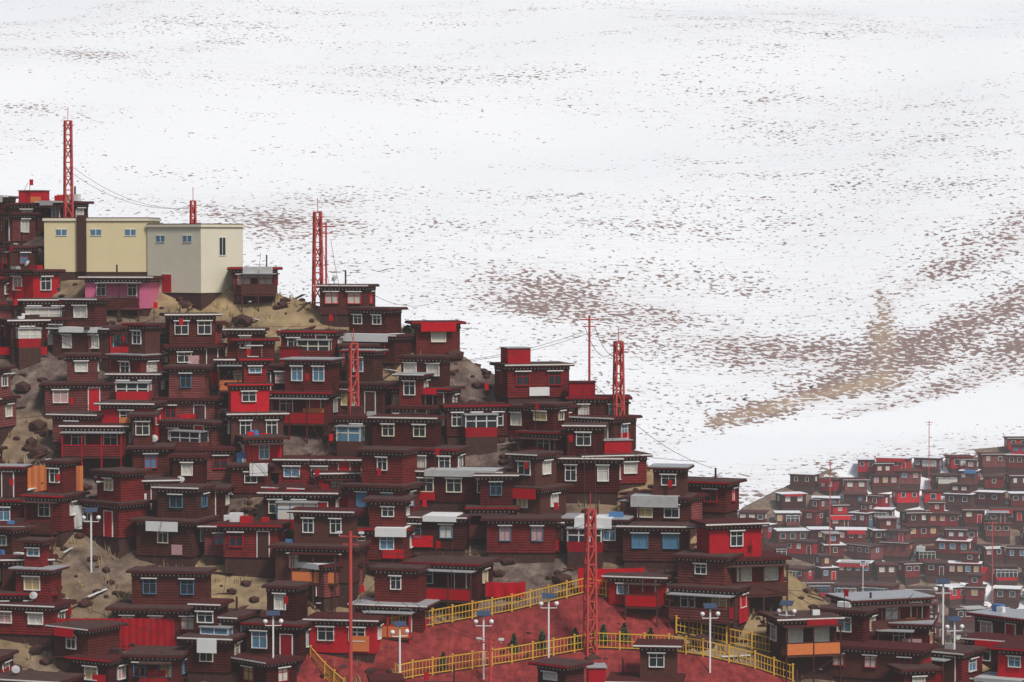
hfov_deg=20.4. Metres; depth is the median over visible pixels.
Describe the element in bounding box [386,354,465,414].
hut
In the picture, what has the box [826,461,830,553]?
red pole
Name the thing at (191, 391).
hut
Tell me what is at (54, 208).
hut
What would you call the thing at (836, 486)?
hut
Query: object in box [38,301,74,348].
hut
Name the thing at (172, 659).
hut
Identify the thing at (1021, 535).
hut
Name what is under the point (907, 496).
hut
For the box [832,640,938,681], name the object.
hut
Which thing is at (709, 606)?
street lamp
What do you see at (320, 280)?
mast
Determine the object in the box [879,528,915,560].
house
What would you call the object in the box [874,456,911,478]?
hut
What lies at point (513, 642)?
shrub
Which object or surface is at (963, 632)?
hut
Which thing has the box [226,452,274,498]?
hut
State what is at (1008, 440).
hut
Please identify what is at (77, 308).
hut
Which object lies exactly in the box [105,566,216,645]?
hut
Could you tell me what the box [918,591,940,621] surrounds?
hut
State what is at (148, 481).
hut
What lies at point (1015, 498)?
hut
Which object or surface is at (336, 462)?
hut
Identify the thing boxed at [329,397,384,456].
hut
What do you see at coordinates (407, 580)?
house
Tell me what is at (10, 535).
hut
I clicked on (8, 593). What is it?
hut
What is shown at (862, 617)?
hut
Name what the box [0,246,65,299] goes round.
hut
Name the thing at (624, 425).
hut
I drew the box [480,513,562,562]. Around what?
hut
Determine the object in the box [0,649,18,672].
hut
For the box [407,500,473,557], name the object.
hut
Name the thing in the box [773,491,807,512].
hut
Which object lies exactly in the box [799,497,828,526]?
hut
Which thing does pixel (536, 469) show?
hut
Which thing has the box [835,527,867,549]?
hut
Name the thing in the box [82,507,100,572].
street lamp
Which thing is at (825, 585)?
hut
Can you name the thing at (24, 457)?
dry grass tufts
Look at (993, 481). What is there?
hut
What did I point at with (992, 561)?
red pole
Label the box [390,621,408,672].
street lamp
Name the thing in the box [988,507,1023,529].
hut
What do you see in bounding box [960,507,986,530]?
hut
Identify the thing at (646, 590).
hut
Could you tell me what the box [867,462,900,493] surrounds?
hut
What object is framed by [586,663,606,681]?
hut
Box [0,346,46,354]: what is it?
red cloth
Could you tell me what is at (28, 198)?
hut
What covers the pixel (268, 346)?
hut
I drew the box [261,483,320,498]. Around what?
hut
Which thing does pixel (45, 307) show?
hut
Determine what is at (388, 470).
house
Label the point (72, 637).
hut
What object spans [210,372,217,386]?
red cloth
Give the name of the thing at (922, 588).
hut
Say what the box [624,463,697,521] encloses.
hut
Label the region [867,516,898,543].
hut
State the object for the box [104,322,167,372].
hut
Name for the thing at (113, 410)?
hut
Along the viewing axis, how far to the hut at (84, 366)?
228.21 m
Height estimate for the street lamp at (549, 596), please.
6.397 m
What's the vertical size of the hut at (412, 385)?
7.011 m
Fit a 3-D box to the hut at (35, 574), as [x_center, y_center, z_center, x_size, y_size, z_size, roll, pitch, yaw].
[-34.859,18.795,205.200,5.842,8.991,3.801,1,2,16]
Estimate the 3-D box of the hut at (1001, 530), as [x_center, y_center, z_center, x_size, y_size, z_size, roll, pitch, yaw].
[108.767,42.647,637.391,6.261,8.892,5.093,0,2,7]
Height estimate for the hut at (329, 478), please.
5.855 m
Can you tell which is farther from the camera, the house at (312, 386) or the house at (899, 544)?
the house at (899, 544)
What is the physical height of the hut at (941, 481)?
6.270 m
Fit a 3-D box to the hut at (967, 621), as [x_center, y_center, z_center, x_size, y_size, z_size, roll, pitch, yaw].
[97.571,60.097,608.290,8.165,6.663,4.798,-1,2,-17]
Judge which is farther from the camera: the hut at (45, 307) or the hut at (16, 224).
the hut at (16, 224)
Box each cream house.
[42,215,160,280]
[145,223,244,310]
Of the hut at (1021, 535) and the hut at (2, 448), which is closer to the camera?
the hut at (2, 448)
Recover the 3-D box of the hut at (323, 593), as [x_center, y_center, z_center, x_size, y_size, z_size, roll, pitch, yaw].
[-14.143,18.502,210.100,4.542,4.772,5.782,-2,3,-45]
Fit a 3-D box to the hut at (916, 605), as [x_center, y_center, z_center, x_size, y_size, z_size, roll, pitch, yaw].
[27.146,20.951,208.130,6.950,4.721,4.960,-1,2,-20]
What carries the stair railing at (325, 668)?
on the ground at (434, 641)
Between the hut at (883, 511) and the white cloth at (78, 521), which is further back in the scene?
the hut at (883, 511)
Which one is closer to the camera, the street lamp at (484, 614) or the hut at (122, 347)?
the street lamp at (484, 614)
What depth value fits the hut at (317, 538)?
208.78 m
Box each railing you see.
[310,645,344,681]
[386,578,672,625]
[394,631,793,681]
[675,615,770,651]
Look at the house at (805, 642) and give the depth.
202.11 m
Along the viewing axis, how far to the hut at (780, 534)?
632.56 m
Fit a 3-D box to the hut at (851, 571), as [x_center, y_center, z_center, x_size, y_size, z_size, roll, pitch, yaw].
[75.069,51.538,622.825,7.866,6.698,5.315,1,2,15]
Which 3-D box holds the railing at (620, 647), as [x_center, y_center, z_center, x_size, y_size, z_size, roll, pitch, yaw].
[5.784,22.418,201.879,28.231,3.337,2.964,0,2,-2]
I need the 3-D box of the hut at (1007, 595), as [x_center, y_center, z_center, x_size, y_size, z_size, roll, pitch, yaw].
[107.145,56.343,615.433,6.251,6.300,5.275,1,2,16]
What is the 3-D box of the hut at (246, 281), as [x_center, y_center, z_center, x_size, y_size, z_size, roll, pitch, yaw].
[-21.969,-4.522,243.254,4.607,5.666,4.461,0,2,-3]
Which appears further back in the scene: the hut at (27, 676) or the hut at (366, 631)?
the hut at (366, 631)
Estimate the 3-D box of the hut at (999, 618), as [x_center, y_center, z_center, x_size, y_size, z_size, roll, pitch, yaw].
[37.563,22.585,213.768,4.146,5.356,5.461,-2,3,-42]
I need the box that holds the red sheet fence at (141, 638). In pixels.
[57,617,176,650]
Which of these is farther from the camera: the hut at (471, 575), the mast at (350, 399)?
the mast at (350, 399)
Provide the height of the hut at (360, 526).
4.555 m
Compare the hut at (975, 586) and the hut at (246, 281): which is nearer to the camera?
the hut at (246, 281)
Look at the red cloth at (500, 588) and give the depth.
208.36 m
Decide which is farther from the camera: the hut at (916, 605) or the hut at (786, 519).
the hut at (786, 519)
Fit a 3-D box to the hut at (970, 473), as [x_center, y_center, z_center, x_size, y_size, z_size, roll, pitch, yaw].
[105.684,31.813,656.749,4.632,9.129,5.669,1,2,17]
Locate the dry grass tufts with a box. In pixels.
[0,263,960,681]
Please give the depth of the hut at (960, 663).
205.13 m
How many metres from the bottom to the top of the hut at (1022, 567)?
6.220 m
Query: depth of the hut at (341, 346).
232.20 m
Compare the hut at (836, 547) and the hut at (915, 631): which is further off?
the hut at (836, 547)
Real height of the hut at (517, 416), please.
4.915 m
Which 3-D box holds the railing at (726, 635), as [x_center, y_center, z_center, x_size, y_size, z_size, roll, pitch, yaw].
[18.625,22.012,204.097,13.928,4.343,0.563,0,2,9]
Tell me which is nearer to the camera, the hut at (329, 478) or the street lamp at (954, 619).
the street lamp at (954, 619)
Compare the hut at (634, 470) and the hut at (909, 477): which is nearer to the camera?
the hut at (634, 470)
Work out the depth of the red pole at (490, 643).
199.58 m
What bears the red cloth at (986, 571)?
attached to the hut at (1005, 574)
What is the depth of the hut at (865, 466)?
659.81 m
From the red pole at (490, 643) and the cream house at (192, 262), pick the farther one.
the cream house at (192, 262)
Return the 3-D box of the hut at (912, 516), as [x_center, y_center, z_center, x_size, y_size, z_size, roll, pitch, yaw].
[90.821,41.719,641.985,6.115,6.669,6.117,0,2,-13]
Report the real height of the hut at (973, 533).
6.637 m
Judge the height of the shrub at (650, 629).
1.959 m
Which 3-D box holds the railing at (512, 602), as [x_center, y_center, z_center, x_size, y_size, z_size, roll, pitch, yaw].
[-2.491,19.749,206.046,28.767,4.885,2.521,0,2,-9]
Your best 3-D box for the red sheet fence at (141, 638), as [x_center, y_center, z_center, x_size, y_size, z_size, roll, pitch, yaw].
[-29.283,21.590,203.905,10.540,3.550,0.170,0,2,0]
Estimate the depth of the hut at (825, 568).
619.90 m
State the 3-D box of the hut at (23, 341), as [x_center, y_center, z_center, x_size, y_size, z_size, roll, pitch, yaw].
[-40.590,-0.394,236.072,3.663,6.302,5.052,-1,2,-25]
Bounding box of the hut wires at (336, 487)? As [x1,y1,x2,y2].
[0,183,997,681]
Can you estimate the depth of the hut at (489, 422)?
224.69 m
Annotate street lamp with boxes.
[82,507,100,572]
[263,610,282,656]
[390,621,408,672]
[474,611,493,678]
[539,593,558,657]
[700,603,719,672]
[777,600,796,615]
[934,579,952,643]
[945,616,963,648]
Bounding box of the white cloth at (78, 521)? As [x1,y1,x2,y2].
[74,504,82,532]
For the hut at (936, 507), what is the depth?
639.29 m
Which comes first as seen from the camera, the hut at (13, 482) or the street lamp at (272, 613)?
the street lamp at (272, 613)
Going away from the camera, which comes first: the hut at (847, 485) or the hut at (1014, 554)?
the hut at (1014, 554)
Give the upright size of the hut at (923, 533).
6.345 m
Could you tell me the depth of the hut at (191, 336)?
231.27 m
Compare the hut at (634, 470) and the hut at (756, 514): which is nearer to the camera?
the hut at (634, 470)
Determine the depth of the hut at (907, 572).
620.97 m
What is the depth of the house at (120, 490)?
213.85 m
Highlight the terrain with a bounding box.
[0,0,1023,681]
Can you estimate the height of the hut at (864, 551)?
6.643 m
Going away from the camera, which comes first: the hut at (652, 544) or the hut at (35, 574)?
the hut at (35, 574)
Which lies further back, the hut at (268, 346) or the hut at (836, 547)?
the hut at (836, 547)
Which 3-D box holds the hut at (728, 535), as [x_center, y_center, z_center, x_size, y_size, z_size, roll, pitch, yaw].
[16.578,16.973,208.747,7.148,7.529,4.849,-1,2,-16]
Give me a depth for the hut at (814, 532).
633.13 m
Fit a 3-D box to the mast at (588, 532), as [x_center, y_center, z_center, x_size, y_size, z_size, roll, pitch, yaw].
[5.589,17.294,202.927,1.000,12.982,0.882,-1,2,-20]
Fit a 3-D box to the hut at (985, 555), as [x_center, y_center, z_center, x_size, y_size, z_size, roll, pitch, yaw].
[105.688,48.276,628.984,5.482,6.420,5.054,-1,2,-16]
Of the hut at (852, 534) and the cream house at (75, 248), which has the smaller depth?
the cream house at (75, 248)
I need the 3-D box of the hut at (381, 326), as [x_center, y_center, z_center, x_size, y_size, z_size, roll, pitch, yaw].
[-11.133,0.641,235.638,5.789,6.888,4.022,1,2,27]
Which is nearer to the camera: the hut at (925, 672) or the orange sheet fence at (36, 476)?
the hut at (925, 672)
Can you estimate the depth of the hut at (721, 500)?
217.23 m
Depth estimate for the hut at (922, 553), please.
625.01 m
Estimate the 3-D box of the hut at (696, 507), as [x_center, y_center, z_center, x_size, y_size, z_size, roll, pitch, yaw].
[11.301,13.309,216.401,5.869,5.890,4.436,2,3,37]
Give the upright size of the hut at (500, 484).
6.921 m
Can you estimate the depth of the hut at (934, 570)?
621.07 m
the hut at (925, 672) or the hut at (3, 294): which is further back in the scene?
the hut at (3, 294)
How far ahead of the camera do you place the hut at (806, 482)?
655.71 m
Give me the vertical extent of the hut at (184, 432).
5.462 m
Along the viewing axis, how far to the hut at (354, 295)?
239.48 m
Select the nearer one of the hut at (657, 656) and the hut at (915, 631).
the hut at (657, 656)
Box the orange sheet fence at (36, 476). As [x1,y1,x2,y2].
[28,466,82,490]
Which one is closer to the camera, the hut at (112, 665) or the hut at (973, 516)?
the hut at (112, 665)
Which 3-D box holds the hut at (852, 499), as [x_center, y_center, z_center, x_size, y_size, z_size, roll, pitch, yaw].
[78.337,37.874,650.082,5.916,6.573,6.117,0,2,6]
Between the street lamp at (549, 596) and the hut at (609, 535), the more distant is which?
the hut at (609, 535)
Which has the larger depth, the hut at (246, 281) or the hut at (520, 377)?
the hut at (246, 281)
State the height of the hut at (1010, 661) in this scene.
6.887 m
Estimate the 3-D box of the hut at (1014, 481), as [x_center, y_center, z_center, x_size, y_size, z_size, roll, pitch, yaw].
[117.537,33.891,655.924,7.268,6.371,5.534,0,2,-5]
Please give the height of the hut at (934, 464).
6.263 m
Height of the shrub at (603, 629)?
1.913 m
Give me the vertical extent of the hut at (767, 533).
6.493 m
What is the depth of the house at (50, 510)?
214.37 m
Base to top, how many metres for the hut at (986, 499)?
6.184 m
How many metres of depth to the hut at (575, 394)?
226.59 m
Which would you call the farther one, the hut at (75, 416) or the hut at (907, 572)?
the hut at (907, 572)
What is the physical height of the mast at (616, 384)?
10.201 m
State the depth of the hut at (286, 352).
229.90 m
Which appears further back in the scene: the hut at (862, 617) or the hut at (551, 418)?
the hut at (551, 418)
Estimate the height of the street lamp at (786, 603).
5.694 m
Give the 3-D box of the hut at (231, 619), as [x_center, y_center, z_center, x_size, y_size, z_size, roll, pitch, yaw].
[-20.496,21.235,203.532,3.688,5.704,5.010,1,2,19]
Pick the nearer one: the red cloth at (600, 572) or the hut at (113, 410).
the red cloth at (600, 572)
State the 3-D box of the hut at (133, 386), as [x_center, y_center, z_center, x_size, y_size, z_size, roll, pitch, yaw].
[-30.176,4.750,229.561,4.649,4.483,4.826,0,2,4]
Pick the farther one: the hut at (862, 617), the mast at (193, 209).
the mast at (193, 209)
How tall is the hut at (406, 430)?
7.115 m
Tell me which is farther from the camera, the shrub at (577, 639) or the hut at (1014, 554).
the hut at (1014, 554)
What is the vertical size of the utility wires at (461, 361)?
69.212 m
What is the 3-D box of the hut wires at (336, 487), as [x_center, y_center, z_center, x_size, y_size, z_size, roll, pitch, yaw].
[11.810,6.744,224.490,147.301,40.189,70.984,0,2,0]
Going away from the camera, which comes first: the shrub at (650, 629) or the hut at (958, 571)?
the shrub at (650, 629)
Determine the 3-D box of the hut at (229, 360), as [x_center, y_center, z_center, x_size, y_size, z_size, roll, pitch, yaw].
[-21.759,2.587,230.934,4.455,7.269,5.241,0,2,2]
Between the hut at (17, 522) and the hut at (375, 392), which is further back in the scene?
the hut at (375, 392)
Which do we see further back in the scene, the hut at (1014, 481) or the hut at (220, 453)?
the hut at (1014, 481)
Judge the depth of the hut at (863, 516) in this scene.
640.12 m
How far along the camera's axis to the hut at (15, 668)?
196.92 m
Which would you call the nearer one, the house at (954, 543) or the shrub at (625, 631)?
the shrub at (625, 631)
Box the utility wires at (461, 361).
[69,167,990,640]
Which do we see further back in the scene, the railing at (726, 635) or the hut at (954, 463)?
the hut at (954, 463)
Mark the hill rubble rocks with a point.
(40, 426)
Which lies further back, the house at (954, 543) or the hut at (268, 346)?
the house at (954, 543)
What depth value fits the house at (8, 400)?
225.72 m
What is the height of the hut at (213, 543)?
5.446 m
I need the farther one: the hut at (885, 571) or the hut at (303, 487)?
the hut at (885, 571)
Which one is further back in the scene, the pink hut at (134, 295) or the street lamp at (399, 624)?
the pink hut at (134, 295)
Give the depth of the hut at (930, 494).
647.58 m
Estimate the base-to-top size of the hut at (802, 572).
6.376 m
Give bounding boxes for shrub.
[437,651,447,672]
[508,633,519,652]
[537,630,547,650]
[568,627,582,648]
[598,624,609,644]
[617,622,630,643]
[646,627,654,638]
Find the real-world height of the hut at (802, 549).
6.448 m
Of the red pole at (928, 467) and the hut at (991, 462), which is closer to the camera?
the red pole at (928, 467)
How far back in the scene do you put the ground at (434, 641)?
204.49 m
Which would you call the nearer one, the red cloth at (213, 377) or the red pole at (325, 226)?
the red cloth at (213, 377)
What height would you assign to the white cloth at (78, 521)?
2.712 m
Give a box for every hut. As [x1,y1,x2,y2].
[0,195,18,211]
[0,212,42,244]
[0,232,42,275]
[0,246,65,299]
[0,248,9,299]
[0,299,50,369]
[0,300,21,317]
[0,303,16,345]
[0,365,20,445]
[0,446,7,463]
[0,464,32,520]
[0,518,32,526]
[0,525,38,585]
[0,537,76,652]
[0,554,62,601]
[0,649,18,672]
[0,665,36,681]
[0,670,84,681]
[5,179,50,228]
[18,298,64,316]
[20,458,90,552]
[34,186,93,237]
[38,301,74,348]
[40,352,114,418]
[45,607,128,672]
[46,297,123,371]
[46,397,104,451]
[59,417,132,478]
[65,648,128,681]
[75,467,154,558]
[78,265,163,320]
[78,302,165,371]
[93,474,180,514]
[94,384,169,458]
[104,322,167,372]
[105,371,168,399]
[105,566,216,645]
[121,645,188,681]
[126,411,176,474]
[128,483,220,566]
[151,364,224,418]
[158,409,227,462]
[159,312,226,392]
[167,452,235,518]
[170,444,241,481]
[177,598,246,681]
[179,307,227,342]
[190,596,262,651]
[197,510,261,565]
[213,327,269,406]
[217,512,291,578]
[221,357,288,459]
[223,337,282,396]
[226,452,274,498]
[227,255,282,312]
[231,652,305,681]
[235,430,287,481]
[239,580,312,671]
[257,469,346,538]
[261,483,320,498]
[267,346,301,405]
[268,506,371,611]
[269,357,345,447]
[272,559,369,611]
[273,434,361,483]
[276,315,347,356]
[303,602,389,662]
[311,470,361,506]
[316,270,379,326]
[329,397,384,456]
[336,342,380,380]
[339,349,398,413]
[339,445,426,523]
[342,306,415,370]
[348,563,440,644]
[357,414,470,467]
[357,523,371,564]
[362,494,417,575]
[366,673,405,681]
[385,372,440,414]
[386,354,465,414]
[401,541,500,619]
[405,320,465,354]
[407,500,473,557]
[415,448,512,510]
[424,665,461,681]
[436,383,511,455]
[465,471,518,546]
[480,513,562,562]
[489,346,574,402]
[505,449,574,514]
[506,403,580,441]
[515,401,574,454]
[528,657,593,681]
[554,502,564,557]
[556,422,625,504]
[561,497,634,569]
[564,381,632,414]
[569,414,642,449]
[576,438,652,490]
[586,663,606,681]
[601,557,677,627]
[605,638,685,681]
[616,506,695,576]
[619,489,708,538]
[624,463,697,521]
[666,550,751,645]
[688,468,746,518]
[689,517,791,623]
[738,509,768,520]
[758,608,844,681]
[761,523,776,543]
[766,543,788,566]
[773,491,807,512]
[773,511,801,527]
[773,528,809,542]
[782,539,822,563]
[784,565,815,579]
[788,472,820,494]
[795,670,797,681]
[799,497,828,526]
[799,579,833,601]
[805,526,832,541]
[811,496,840,512]
[812,553,839,586]
[817,477,842,495]
[817,589,885,641]
[820,531,846,564]
[824,503,852,530]
[825,589,936,643]
[832,582,859,592]
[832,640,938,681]
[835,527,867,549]
[835,559,873,582]
[842,477,868,499]
[842,491,867,513]
[845,542,884,569]
[848,501,875,533]
[856,457,875,478]
[857,581,901,591]
[866,493,891,507]
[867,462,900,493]
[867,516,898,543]
[872,507,895,526]
[873,561,898,581]
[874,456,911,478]
[876,615,937,642]
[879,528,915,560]
[886,662,943,681]
[890,488,921,509]
[893,560,922,585]
[897,468,922,488]
[897,510,931,522]
[898,523,940,544]
[904,586,932,590]
[912,456,944,478]
[914,545,937,571]
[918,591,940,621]
[921,489,942,509]
[923,560,948,583]
[926,500,959,533]
[929,473,961,495]
[931,642,987,681]
[932,622,948,642]
[934,583,965,605]
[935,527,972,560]
[942,527,978,550]
[943,454,975,472]
[943,482,975,513]
[946,605,990,628]
[948,550,982,582]
[949,629,974,642]
[958,458,981,491]
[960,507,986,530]
[960,625,1023,669]
[964,572,986,604]
[966,604,1023,634]
[970,641,1023,681]
[973,490,1006,509]
[974,543,1005,566]
[976,452,1006,473]
[981,474,1005,490]
[983,510,1011,543]
[986,564,1019,585]
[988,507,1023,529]
[991,585,1022,608]
[1002,436,1023,452]
[1004,473,1023,490]
[1004,545,1023,565]
[1006,443,1023,472]
[1007,491,1023,506]
[1019,529,1023,544]
[1020,566,1023,580]
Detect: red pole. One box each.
[317,222,335,283]
[337,531,363,681]
[476,637,503,681]
[579,315,599,380]
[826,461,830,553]
[925,421,932,488]
[990,521,996,606]
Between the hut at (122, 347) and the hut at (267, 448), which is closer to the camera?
the hut at (267, 448)
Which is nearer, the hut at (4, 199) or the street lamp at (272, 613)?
the street lamp at (272, 613)
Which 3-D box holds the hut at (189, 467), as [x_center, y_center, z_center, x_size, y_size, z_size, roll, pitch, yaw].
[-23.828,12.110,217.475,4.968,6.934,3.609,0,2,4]
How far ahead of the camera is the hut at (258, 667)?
199.68 m
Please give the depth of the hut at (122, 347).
234.69 m
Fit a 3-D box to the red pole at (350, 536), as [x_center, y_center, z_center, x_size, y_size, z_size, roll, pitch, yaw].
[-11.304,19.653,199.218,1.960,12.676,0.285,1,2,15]
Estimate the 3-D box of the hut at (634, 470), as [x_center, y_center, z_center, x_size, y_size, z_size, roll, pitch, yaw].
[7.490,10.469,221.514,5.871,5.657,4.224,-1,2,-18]
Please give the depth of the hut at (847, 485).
652.55 m
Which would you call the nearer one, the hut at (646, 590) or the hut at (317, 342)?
the hut at (646, 590)
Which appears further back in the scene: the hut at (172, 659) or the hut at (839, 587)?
the hut at (839, 587)
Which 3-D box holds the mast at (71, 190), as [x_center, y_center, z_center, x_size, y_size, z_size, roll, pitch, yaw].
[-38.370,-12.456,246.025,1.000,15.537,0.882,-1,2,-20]
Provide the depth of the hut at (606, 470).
218.70 m
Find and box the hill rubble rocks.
[2,226,965,681]
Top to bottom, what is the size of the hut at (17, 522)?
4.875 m
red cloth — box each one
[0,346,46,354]
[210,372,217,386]
[485,580,525,603]
[578,566,644,594]
[981,567,990,580]
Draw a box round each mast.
[62,120,73,216]
[187,200,198,223]
[312,198,323,309]
[347,328,359,413]
[583,493,597,655]
[612,326,624,415]
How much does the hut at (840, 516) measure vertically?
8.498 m
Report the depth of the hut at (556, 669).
192.72 m
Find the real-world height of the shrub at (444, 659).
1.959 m

